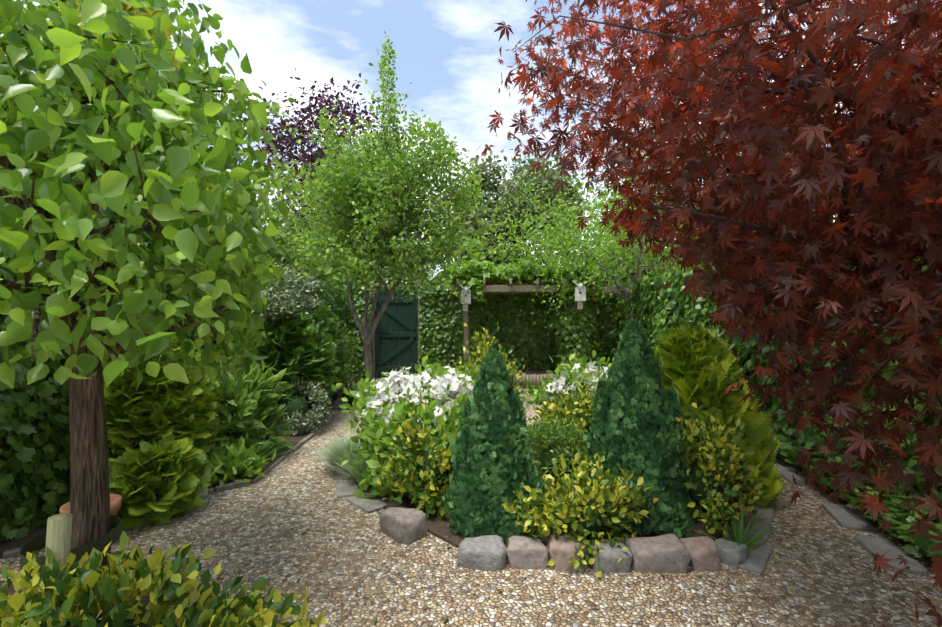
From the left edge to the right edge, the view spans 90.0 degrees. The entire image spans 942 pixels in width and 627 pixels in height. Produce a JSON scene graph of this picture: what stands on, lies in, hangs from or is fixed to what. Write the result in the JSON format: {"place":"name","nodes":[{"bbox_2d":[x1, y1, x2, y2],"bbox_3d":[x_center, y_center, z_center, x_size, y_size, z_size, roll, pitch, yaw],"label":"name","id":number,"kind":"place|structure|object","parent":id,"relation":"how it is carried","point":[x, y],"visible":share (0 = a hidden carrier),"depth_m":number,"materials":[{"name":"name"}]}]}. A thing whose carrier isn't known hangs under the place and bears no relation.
{"place":"outdoors","nodes":[
{"label":"outdoors","id":0,"kind":"place"},
{"bbox_2d":[0,330,941,626],"bbox_3d":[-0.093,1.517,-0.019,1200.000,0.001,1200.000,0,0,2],"label":"ground","id":1,"kind":"structure","parent":0,"point":[348,564],"depth_m":2.71,"materials":[{"name":"beige gravel"}]},
{"bbox_2d":[20,515,120,572],"bbox_3d":[-1.849,1.062,2.194,0.300,0.070,0.420,0,0,2],"label":"edging","id":2,"kind":"object","parent":1,"relation":"on","point":[38,543],"visible":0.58,"depth_m":2.15,"materials":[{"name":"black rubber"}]},
{"bbox_2d":[59,493,121,529],"bbox_3d":[-2.502,1.382,3.103,0.320,0.270,0.320,0,0,2],"label":"terracotta pot","id":3,"kind":"object","parent":1,"relation":"on","point":[115,502],"visible":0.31,"depth_m":3.11,"materials":[{"name":"orange ceramic"}]},
{"bbox_2d":[0,242,196,544],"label":"ivy","id":4,"kind":"object","parent":1,"relation":"on","point":[28,456],"visible":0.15,"depth_m":3.29,"materials":[{"name":"green plant"}]},
{"bbox_2d":[0,581,211,626],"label":"soil bed","id":5,"kind":"object","parent":1,"relation":"on","point":[144,600],"depth_m":2.47,"materials":[{"name":"brown soil"}]},
{"bbox_2d":[41,513,72,622],"bbox_3d":[-1.795,1.227,2.032,0.125,0.704,0.090,0,0,2],"label":"wooden post","id":6,"kind":"object","parent":5,"relation":"on","point":[58,535],"visible":0.52,"depth_m":2.01,"materials":[{"name":"beige wood"}]},
{"bbox_2d":[0,0,296,619],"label":"tree","id":7,"kind":"object","parent":5,"relation":"on","point":[101,172],"visible":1,"depth_m":1.91,"materials":[{"name":"green plant"}]},
{"bbox_2d":[0,530,327,626],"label":"euonymus","id":8,"kind":"object","parent":5,"relation":"on","point":[92,587],"visible":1,"depth_m":1.94,"materials":[{"name":"green plant"}]},
{"bbox_2d":[45,0,222,266],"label":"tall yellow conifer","id":9,"kind":"object","parent":1,"relation":"on","point":[149,14],"depth_m":8.32,"materials":[{"name":"green plant"}]},
{"bbox_2d":[62,337,224,479],"bbox_3d":[-2.813,0.890,4.115,1.172,1.531,1.219,0,0,2],"label":"shrub","id":10,"kind":"object","parent":1,"relation":"on","point":[149,408],"visible":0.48,"depth_m":3.78,"materials":[{"name":"green plant"}]},
{"bbox_2d":[108,433,212,529],"bbox_3d":[-2.406,1.313,3.604,0.737,0.716,0.798,0,0,2],"label":"hosta plant","id":11,"kind":"object","parent":1,"relation":"on","point":[163,490],"visible":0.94,"depth_m":3.43,"materials":[{"name":"green plant"}]},
{"bbox_2d":[2,400,333,558],"bbox_3d":[-2.304,1.505,5.265,1.102,0.068,5.466,0,0,10],"label":"border edging","id":12,"kind":"object","parent":1,"relation":"on","point":[11,553],"visible":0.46,"depth_m":4.15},
{"bbox_2d":[2,268,336,485],"bbox_3d":[-3.259,0.492,4.576,0.040,2.050,13.000,0,0,2],"label":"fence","id":13,"kind":"object","parent":1,"relation":"on","point":[215,342],"depth_m":5.47,"materials":[{"name":"brown wood"}]},
{"bbox_2d":[188,261,350,358],"bbox_3d":[-2.954,0.462,8.088,0.469,2.331,6.141,0,0,2],"label":"ivy","id":14,"kind":"object","parent":13,"relation":"attached to","point":[331,298],"visible":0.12,"depth_m":9.74,"materials":[{"name":"green plant"}]},
{"bbox_2d":[0,378,365,558],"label":"border soil","id":15,"kind":"structure","parent":1,"relation":"on","point":[13,543],"depth_m":4.22,"materials":[{"name":"brown soil"}]},
{"bbox_2d":[219,329,261,424],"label":"shrub","id":16,"kind":"object","parent":15,"relation":"on","point":[247,362],"visible":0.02,"depth_m":5.54,"materials":[{"name":"green plant"}]},
{"bbox_2d":[237,429,290,463],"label":"strap leaves","id":17,"kind":"object","parent":15,"relation":"on","point":[262,449],"visible":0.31,"depth_m":4.69,"materials":[{"name":"green plant"}]},
{"bbox_2d":[328,302,364,384],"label":"dark shrub","id":18,"kind":"object","parent":15,"relation":"on","point":[346,341],"visible":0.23,"depth_m":9.30,"materials":[{"name":"green plant"}]},
{"bbox_2d":[192,468,210,505],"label":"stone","id":19,"kind":"object","parent":1,"relation":"on","point":[205,493],"visible":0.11,"depth_m":3.82,"materials":[{"name":"grey stone"}]},
{"bbox_2d":[140,130,307,267],"bbox_3d":[-5.810,-0.948,8.370,4.391,5.979,5.914,0,0,33],"label":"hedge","id":20,"kind":"object","parent":1,"relation":"on","point":[259,218],"depth_m":10.09,"materials":[{"name":"green plant"}]},
{"bbox_2d":[211,361,244,446],"bbox_3d":[-2.689,1.014,4.534,1.022,1.325,1.070,0,0,2],"label":"laurel","id":21,"kind":"object","parent":1,"relation":"on","point":[225,432],"visible":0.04,"depth_m":4.47,"materials":[{"name":"green plant"}]},
{"bbox_2d":[205,432,275,484],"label":"edge plants","id":22,"kind":"object","parent":1,"relation":"on","point":[231,452],"visible":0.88,"depth_m":4.23,"materials":[{"name":"green plant"}]},
{"bbox_2d":[211,359,296,456],"bbox_3d":[-2.495,1.040,4.835,1.266,1.259,1.253,0,0,2],"label":"laurel","id":23,"kind":"object","parent":1,"relation":"on","point":[255,393],"visible":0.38,"depth_m":4.82,"materials":[{"name":"green plant"}]},
{"bbox_2d":[203,162,327,278],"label":"tree","id":24,"kind":"object","parent":1,"relation":"on","point":[278,252],"visible":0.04,"depth_m":14.51,"materials":[{"name":"green plant"}]},
{"bbox_2d":[213,254,326,332],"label":"flowering shrub","id":25,"kind":"object","parent":1,"relation":"on","point":[297,283],"visible":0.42,"depth_m":6.33,"materials":[{"name":"green plant"}]},
{"bbox_2d":[251,300,339,421],"bbox_3d":[-2.591,0.754,6.548,1.510,1.909,1.529,0,0,2],"label":"shrub","id":26,"kind":"object","parent":1,"relation":"on","point":[306,349],"visible":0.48,"depth_m":6.17,"materials":[{"name":"green plant"}]},
{"bbox_2d":[277,377,331,434],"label":"flowering shrub","id":27,"kind":"object","parent":1,"relation":"on","point":[297,410],"visible":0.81,"depth_m":5.92,"materials":[{"name":"green"}]},
{"bbox_2d":[289,294,345,404],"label":"shrub","id":28,"kind":"object","parent":1,"relation":"on","point":[329,317],"visible":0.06,"depth_m":7.72,"materials":[{"name":"green plant"}]},
{"bbox_2d":[243,68,432,261],"bbox_3d":[-5.648,-4.625,21.117,9.336,12.285,6.523,0,0,2],"label":"purple tree","id":29,"kind":"object","parent":1,"relation":"on","point":[311,158],"visible":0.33,"depth_m":20.55,"materials":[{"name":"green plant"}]},
{"bbox_2d":[310,431,369,471],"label":"ornamental grass","id":30,"kind":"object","parent":1,"relation":"on","point":[340,449],"depth_m":4.49,"materials":[{"name":"green plant"}]},
{"bbox_2d":[332,402,348,409],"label":"edging stone","id":31,"kind":"object","parent":1,"relation":"on","point":[335,405],"visible":0.58,"depth_m":7.45,"materials":[{"name":"grey stone"}]},
{"bbox_2d":[331,363,353,398],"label":"shrub","id":32,"kind":"object","parent":1,"relation":"on","point":[346,369],"visible":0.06,"depth_m":8.49,"materials":[{"name":"green plant"}]},
{"bbox_2d":[333,471,353,479],"bbox_3d":[-1.182,1.513,4.465,0.163,0.036,0.357,0,0,-1],"label":"paver","id":33,"kind":"object","parent":1,"relation":"on","point":[337,476],"visible":0.23,"depth_m":4.32,"materials":[{"name":"grey stone"}]},
{"bbox_2d":[335,479,357,497],"bbox_3d":[-1.074,1.513,4.061,0.185,0.036,0.364,0,0,-19],"label":"paver","id":34,"kind":"object","parent":1,"relation":"on","point":[346,488],"visible":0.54,"depth_m":4.02,"materials":[{"name":"grey stone"}]},
{"bbox_2d":[333,379,360,402],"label":"plum shrub","id":35,"kind":"object","parent":1,"relation":"on","point":[341,390],"visible":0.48,"depth_m":7.80,"materials":[{"name":"green plant"}]},
{"bbox_2d":[266,207,445,360],"bbox_3d":[-3.690,-0.623,15.043,6.535,6.641,5.059,0,0,2],"label":"tree","id":36,"kind":"object","parent":1,"relation":"on","point":[302,261],"visible":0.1,"depth_m":14.29,"materials":[{"name":"green plant"}]},
{"bbox_2d":[339,285,373,378],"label":"ivy","id":37,"kind":"object","parent":1,"relation":"on","point":[358,297],"visible":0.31,"depth_m":10.81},
{"bbox_2d":[346,493,385,512],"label":"flat stone","id":38,"kind":"object","parent":1,"relation":"on","point":[369,504],"visible":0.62,"depth_m":3.71,"materials":[{"name":"grey stone"}]},
{"bbox_2d":[260,30,490,391],"bbox_3d":[-1.699,-1.340,8.045,3.728,5.723,3.701,0,0,-34],"label":"tree","id":39,"kind":"object","parent":1,"relation":"on","point":[378,211],"visible":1,"depth_m":7.49,"materials":[{"name":"green plant"}]},
{"bbox_2d":[388,44,391,183],"bbox_3d":[-1.358,-3.308,7.873,0.078,2.450,0.025,0,0,2],"label":"pole","id":40,"kind":"object","parent":39,"relation":"attached to","point":[390,130],"visible":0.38,"depth_m":7.86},
{"bbox_2d":[379,41,401,183],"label":"plum leader leaves","id":41,"kind":"object","parent":39,"relation":"attached to","point":[391,52],"visible":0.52,"depth_m":7.82,"materials":[{"name":"green plant"}]},
{"bbox_2d":[370,283,420,378],"bbox_3d":[-1.739,0.409,11.014,1.300,2.215,0.100,0,0,2],"label":"garden door","id":42,"kind":"structure","parent":1,"relation":"on","point":[400,342],"depth_m":10.99,"materials":[{"name":"green wood"}]},
{"bbox_2d":[380,507,427,544],"bbox_3d":[-0.469,1.464,3.245,0.324,0.227,0.217,0,0,43],"label":"rock","id":43,"kind":"object","parent":1,"relation":"on","point":[402,525],"visible":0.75,"depth_m":3.16,"materials":[{"name":"stone"}]},
{"bbox_2d":[331,355,478,492],"bbox_3d":[-0.443,1.004,4.587,1.831,1.210,1.695,0,0,-37],"label":"white shrub","id":44,"kind":"object","parent":1,"relation":"on","point":[450,392],"visible":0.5,"depth_m":4.22,"materials":[{"name":"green plant"}]},
{"bbox_2d":[386,213,554,290],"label":"tree","id":45,"kind":"object","parent":1,"relation":"on","point":[468,247],"visible":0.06,"depth_m":16.57,"materials":[{"name":"green plant"}]},
{"bbox_2d":[21,424,939,625],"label":"leaf litter","id":46,"kind":"object","parent":1,"relation":"on","point":[928,588],"visible":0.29,"depth_m":2.59,"materials":[{"name":"brown plant"}]},
{"bbox_2d":[457,535,507,570],"bbox_3d":[0.070,1.497,2.883,0.316,0.222,0.229,0,0,2],"label":"rock","id":47,"kind":"object","parent":1,"relation":"on","point":[486,553],"visible":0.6,"depth_m":2.80,"materials":[{"name":"stone"}]},
{"bbox_2d":[453,323,528,400],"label":"variegated shrub","id":48,"kind":"object","parent":1,"relation":"on","point":[482,350],"visible":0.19,"depth_m":5.29,"materials":[{"name":"green"}]},
{"bbox_2d":[439,133,598,267],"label":"tree","id":49,"kind":"object","parent":1,"relation":"on","point":[545,179],"visible":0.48,"depth_m":28.00,"materials":[{"name":"green plant"}]},
{"bbox_2d":[418,284,621,376],"bbox_3d":[1.228,0.466,10.776,4.871,2.249,0.424,0,0,2],"label":"ivy","id":50,"kind":"object","parent":1,"relation":"on","point":[441,333],"visible":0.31,"depth_m":10.70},
{"bbox_2d":[506,536,548,569],"bbox_3d":[0.343,1.495,2.878,0.254,0.231,0.183,0,0,4],"label":"rock","id":51,"kind":"object","parent":1,"relation":"on","point":[524,552],"visible":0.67,"depth_m":2.80,"materials":[{"name":"stone"}]},
{"bbox_2d":[509,369,556,382],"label":"bed soil","id":52,"kind":"structure","parent":1,"relation":"on","point":[534,371],"depth_m":10.28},
{"bbox_2d":[513,373,557,388],"bbox_3d":[1.702,1.360,9.482,3.430,0.315,0.089,0,0,2],"label":"log roll edging","id":53,"kind":"object","parent":1,"relation":"on","point":[532,379],"visible":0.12,"depth_m":9.47,"materials":[{"name":"brown wood"}]},
{"bbox_2d":[448,258,630,370],"bbox_3d":[1.569,0.178,10.272,4.184,2.679,1.970,0,0,2],"label":"pergola","id":54,"kind":"object","parent":1,"relation":"on","point":[482,278],"visible":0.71,"depth_m":9.64,"materials":[{"name":"green plant"}]},
{"bbox_2d":[460,285,471,310],"bbox_3d":[-0.110,-0.318,9.566,0.269,0.540,0.270,0,0,-4],"label":"birdhouse","id":55,"kind":"object","parent":54,"relation":"attached to","point":[467,298],"visible":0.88,"depth_m":9.49,"materials":[{"name":"white wood"}]},
{"bbox_2d":[550,283,604,370],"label":"ivy column","id":56,"kind":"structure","parent":54,"relation":"attached to","point":[591,342],"depth_m":9.65,"materials":[{"name":"green plant"}]},
{"bbox_2d":[573,281,587,308],"bbox_3d":[2.127,-0.358,9.160,0.269,0.540,0.270,0,0,10],"label":"birdhouse","id":57,"kind":"object","parent":54,"relation":"attached to","point":[580,292],"visible":0.96,"depth_m":9.09,"materials":[{"name":"white wood"}]},
{"bbox_2d":[356,431,740,548],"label":"bed soil","id":58,"kind":"structure","parent":1,"relation":"on","point":[438,528],"depth_m":3.31,"materials":[{"name":"brown soil"}]},
{"bbox_2d":[327,447,368,481],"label":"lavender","id":59,"kind":"object","parent":58,"relation":"on","point":[357,475],"visible":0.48,"depth_m":4.15,"materials":[{"name":"green plant"}]},
{"bbox_2d":[350,386,458,507],"bbox_3d":[-0.521,1.126,3.986,1.146,0.983,1.058,0,0,26],"label":"shrub","id":60,"kind":"object","parent":58,"relation":"on","point":[371,474],"visible":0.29,"depth_m":3.84,"materials":[{"name":"green plant"}]},
{"bbox_2d":[374,403,459,524],"bbox_3d":[-0.246,1.125,3.724,0.842,0.829,0.944,0,0,45],"label":"euonymus","id":61,"kind":"object","parent":58,"relation":"on","point":[434,475],"visible":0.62,"depth_m":3.55,"materials":[{"name":"yellow"}]},
{"bbox_2d":[439,348,548,542],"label":"dark conifer","id":62,"kind":"object","parent":58,"relation":"on","point":[490,446],"visible":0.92,"depth_m":3.21,"materials":[{"name":"green plant"}]},
{"bbox_2d":[525,412,588,487],"bbox_3d":[0.758,1.189,4.046,0.905,0.669,0.884,0,0,2],"label":"box ball","id":63,"kind":"object","parent":58,"relation":"on","point":[549,453],"visible":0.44,"depth_m":3.97,"materials":[{"name":"green plant"}]},
{"bbox_2d":[524,373,604,466],"bbox_3d":[0.977,1.070,4.689,1.093,0.952,0.972,0,0,-40],"label":"euonymus","id":64,"kind":"object","parent":58,"relation":"on","point":[559,405],"visible":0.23,"depth_m":4.61,"materials":[{"name":"yellow"}]},
{"bbox_2d":[519,350,613,428],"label":"white shrub","id":65,"kind":"object","parent":58,"relation":"on","point":[569,376],"visible":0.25,"depth_m":5.14,"materials":[{"name":"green plant"}]},
{"bbox_2d":[502,448,657,577],"bbox_3d":[0.718,1.233,3.068,0.900,0.656,0.800,0,0,29],"label":"euonymus","id":66,"kind":"object","parent":58,"relation":"on","point":[586,502],"visible":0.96,"depth_m":2.97,"materials":[{"name":"yellow"}]},
{"bbox_2d":[583,319,696,537],"bbox_3d":[1.192,0.781,3.495,0.920,1.472,0.901,0,0,2],"label":"dark conifer","id":67,"kind":"object","parent":58,"relation":"on","point":[637,407],"visible":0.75,"depth_m":3.30,"materials":[{"name":"green plant"}]},
{"bbox_2d":[653,323,784,506],"bbox_3d":[2.016,0.817,4.298,1.481,1.424,1.485,0,0,2],"label":"thuja","id":68,"kind":"object","parent":58,"relation":"on","point":[699,367],"visible":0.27,"depth_m":3.92,"materials":[{"name":"green plant"}]},
{"bbox_2d":[666,403,771,540],"bbox_3d":[1.693,1.098,3.381,0.819,0.908,0.675,0,0,-42],"label":"euonymus","id":69,"kind":"object","parent":58,"relation":"on","point":[718,455],"visible":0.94,"depth_m":3.22,"materials":[{"name":"yellow"}]},
{"bbox_2d":[694,494,790,554],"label":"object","id":70,"kind":"object","parent":58,"relation":"on","point":[739,538],"visible":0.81,"depth_m":3.04,"materials":[{"name":"plant"}]},
{"bbox_2d":[547,534,586,570],"bbox_3d":[0.589,1.495,2.872,0.245,0.248,0.207,0,0,2],"label":"stone","id":71,"kind":"object","parent":1,"relation":"on","point":[562,552],"visible":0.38,"depth_m":2.79,"materials":[{"name":"stone"}]},
{"bbox_2d":[482,121,710,334],"bbox_3d":[2.853,-1.008,9.470,5.122,5.050,3.710,0,0,-39],"label":"tree","id":72,"kind":"object","parent":1,"relation":"on","point":[609,243],"visible":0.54,"depth_m":9.36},
{"bbox_2d":[589,540,631,572],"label":"stone","id":73,"kind":"object","parent":1,"relation":"on","point":[606,559],"visible":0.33,"depth_m":2.75,"materials":[{"name":"stone"}]},
{"bbox_2d":[516,152,717,284],"bbox_3d":[5.845,-1.439,17.563,9.203,8.389,5.968,0,0,2],"label":"tree","id":74,"kind":"object","parent":1,"relation":"on","point":[617,277],"visible":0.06,"depth_m":17.68,"materials":[{"name":"green plant"}]},
{"bbox_2d":[624,533,690,573],"bbox_3d":[1.119,1.484,2.854,0.355,0.252,0.214,0,0,2],"label":"stone","id":75,"kind":"object","parent":1,"relation":"on","point":[667,553],"visible":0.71,"depth_m":2.75,"materials":[{"name":"stone"}]},
{"bbox_2d":[614,263,714,350],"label":"ivy","id":76,"kind":"object","parent":1,"relation":"on","point":[659,317],"visible":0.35,"depth_m":8.02,"materials":[{"name":"green plant"}]},
{"bbox_2d":[680,536,721,570],"bbox_3d":[1.392,1.507,2.856,0.196,0.250,0.198,0,0,-2],"label":"stone","id":77,"kind":"object","parent":1,"relation":"on","point":[704,552],"visible":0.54,"depth_m":2.78,"materials":[{"name":"stone"}]},
{"bbox_2d":[481,0,941,626],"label":"maple","id":78,"kind":"object","parent":1,"relation":"on","point":[877,178],"visible":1,"depth_m":1.92,"materials":[{"name":"red plant"}]},
{"bbox_2d":[715,539,747,568],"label":"stone","id":79,"kind":"object","parent":1,"relation":"on","point":[733,554],"visible":0.48,"depth_m":2.85,"materials":[{"name":"stone"}]},
{"bbox_2d":[603,101,880,276],"bbox_3d":[7.864,-2.900,13.319,9.357,9.924,6.594,0,0,42],"label":"tree","id":80,"kind":"object","parent":1,"relation":"on","point":[665,263],"depth_m":14.44,"materials":[{"name":"green plant"}]},
{"bbox_2d":[730,519,772,543],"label":"stone","id":81,"kind":"object","parent":1,"relation":"on","point":[759,527],"visible":0.35,"depth_m":3.26,"materials":[{"name":"grey stone"}]},
{"bbox_2d":[738,540,773,573],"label":"stone","id":82,"kind":"object","parent":1,"relation":"on","point":[755,563],"visible":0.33,"depth_m":2.87,"materials":[{"name":"grey stone"}]},
{"bbox_2d":[738,505,773,524],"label":"stone","id":83,"kind":"object","parent":1,"relation":"on","point":[767,516],"visible":0.4,"depth_m":3.48,"materials":[{"name":"grey stone"}]},
{"bbox_2d":[774,466,808,484],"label":"border stone","id":84,"kind":"object","parent":1,"relation":"on","point":[786,473],"visible":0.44,"depth_m":4.35,"materials":[{"name":"grey stone"}]},
{"bbox_2d":[704,215,941,511],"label":"ivy","id":85,"kind":"object","parent":1,"relation":"on","point":[810,438],"visible":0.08,"depth_m":4.11,"materials":[{"name":"green plant"}]},
{"bbox_2d":[821,503,875,530],"bbox_3d":[2.792,1.509,3.500,0.205,0.041,0.433,0,0,19],"label":"border stone","id":86,"kind":"object","parent":1,"relation":"on","point":[844,516],"visible":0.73,"depth_m":3.44,"materials":[{"name":"grey stone"}]},
{"bbox_2d":[774,455,933,563],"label":"border soil","id":87,"kind":"structure","parent":1,"relation":"on","point":[778,460],"depth_m":3.71,"materials":[{"name":"black soil"}]},
{"bbox_2d":[769,431,941,561],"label":"ground cover plants","id":88,"kind":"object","parent":1,"relation":"on","point":[899,516],"depth_m":3.26,"materials":[{"name":"green plant"}]},
{"bbox_2d":[854,535,927,574],"bbox_3d":[2.615,1.509,2.954,0.205,0.042,0.433,0,0,17],"label":"border stone","id":89,"kind":"object","parent":1,"relation":"on","point":[889,548],"visible":0.73,"depth_m":2.93,"materials":[{"name":"grey stone"}]},
{"bbox_2d":[1,0,940,288],"label":"sky","id":90,"kind":"structure","parent":0,"point":[448,49],"materials":[{"name":"blue"}]}
]}

